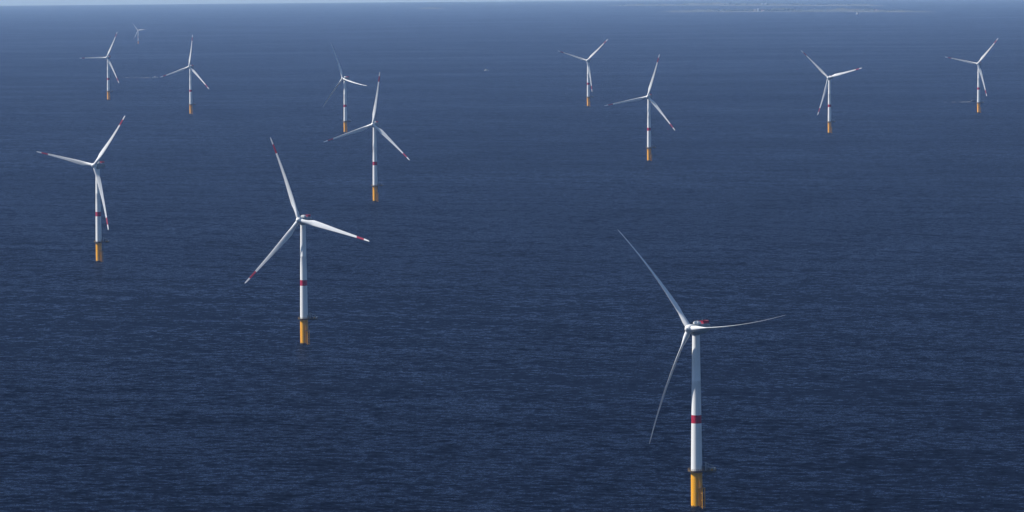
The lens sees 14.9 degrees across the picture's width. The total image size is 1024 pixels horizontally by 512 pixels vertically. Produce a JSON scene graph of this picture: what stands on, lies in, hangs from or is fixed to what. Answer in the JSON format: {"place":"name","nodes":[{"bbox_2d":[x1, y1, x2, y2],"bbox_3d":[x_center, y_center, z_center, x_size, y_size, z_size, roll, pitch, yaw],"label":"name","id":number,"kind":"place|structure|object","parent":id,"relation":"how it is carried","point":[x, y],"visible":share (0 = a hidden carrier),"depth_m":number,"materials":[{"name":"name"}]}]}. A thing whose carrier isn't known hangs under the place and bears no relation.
{"place":"outdoors","nodes":[
{"label":"outdoors","id":0,"kind":"place"},
{"bbox_2d":[0,0,611,5],"label":"sky","id":1,"kind":"structure","parent":0,"point":[2,2],"materials":[{"name":"grey"}]},
{"bbox_2d":[0,0,1023,511],"bbox_3d":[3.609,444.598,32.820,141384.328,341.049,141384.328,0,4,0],"label":"sea","id":2,"kind":"structure","parent":0,"point":[496,326],"depth_m":3723.86,"materials":[{"name":"liquid"}]},
{"bbox_2d":[36,116,124,261],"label":"wind turbine","id":3,"kind":"object","parent":2,"relation":"in","point":[97,165],"visible":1,"depth_m":3715.53,"materials":[{"name":"white paint"}]},
{"bbox_2d":[89,33,118,99],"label":"wind turbine","id":4,"kind":"object","parent":2,"relation":"in","point":[107,57],"visible":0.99,"depth_m":8489.75,"materials":[{"name":"white paint"}]},
{"bbox_2d":[162,35,208,113],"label":"wind turbine","id":5,"kind":"object","parent":2,"relation":"in","point":[190,67],"visible":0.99,"depth_m":7580.73,"materials":[{"name":"white paint"}]},
{"bbox_2d":[245,137,368,344],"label":"wind turbine","id":6,"kind":"object","parent":2,"relation":"in","point":[303,221],"visible":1,"depth_m":2876.40,"materials":[{"name":"white paint"}]},
{"bbox_2d":[324,44,365,132],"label":"wind turbine","id":7,"kind":"object","parent":2,"relation":"in","point":[345,79],"visible":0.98,"depth_m":6653.73,"materials":[{"name":"white paint"}]},
{"bbox_2d":[324,72,408,201],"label":"wind turbine","id":8,"kind":"object","parent":2,"relation":"in","point":[374,124],"visible":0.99,"depth_m":4648.40,"materials":[{"name":"white paint"}]},
{"bbox_2d":[559,39,607,106],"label":"wind turbine","id":9,"kind":"object","parent":2,"relation":"in","point":[588,60],"visible":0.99,"depth_m":7832.43,"materials":[{"name":"white paint"}]},
{"bbox_2d":[605,54,674,160],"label":"wind turbine","id":10,"kind":"object","parent":2,"relation":"in","point":[649,99],"visible":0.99,"depth_m":5577.61,"materials":[{"name":"white paint"}]},
{"bbox_2d":[618,230,783,508],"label":"wind turbine","id":11,"kind":"object","parent":2,"relation":"in","point":[695,329],"visible":1,"depth_m":1989.48,"materials":[{"name":"white paint"}]},
{"bbox_2d":[801,50,860,132],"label":"wind turbine","id":12,"kind":"object","parent":2,"relation":"in","point":[828,85],"visible":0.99,"depth_m":6467.15,"materials":[{"name":"white paint"}]},
{"bbox_2d":[947,40,996,112],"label":"wind turbine","id":13,"kind":"object","parent":2,"relation":"in","point":[979,63],"visible":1,"depth_m":7321.89,"materials":[{"name":"white paint"}]},
{"bbox_2d":[607,2,883,5],"bbox_3d":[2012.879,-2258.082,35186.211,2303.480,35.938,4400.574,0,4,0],"label":"island","id":14,"kind":"structure","parent":0,"point":[715,4],"depth_m":35237.71,"materials":[{"name":"grey"}]},
{"bbox_2d":[662,8,931,11],"bbox_3d":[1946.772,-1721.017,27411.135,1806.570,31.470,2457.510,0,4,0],"label":"island","id":15,"kind":"structure","parent":0,"point":[827,10],"depth_m":27246.85,"materials":[{"name":"grey"}]},
{"bbox_2d":[693,8,913,10],"bbox_3d":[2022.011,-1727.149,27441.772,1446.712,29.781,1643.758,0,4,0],"label":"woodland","id":16,"kind":"object","parent":15,"relation":"on","point":[782,9],"visible":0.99,"depth_m":27528.92,"materials":[{"name":"wood"}]}
]}

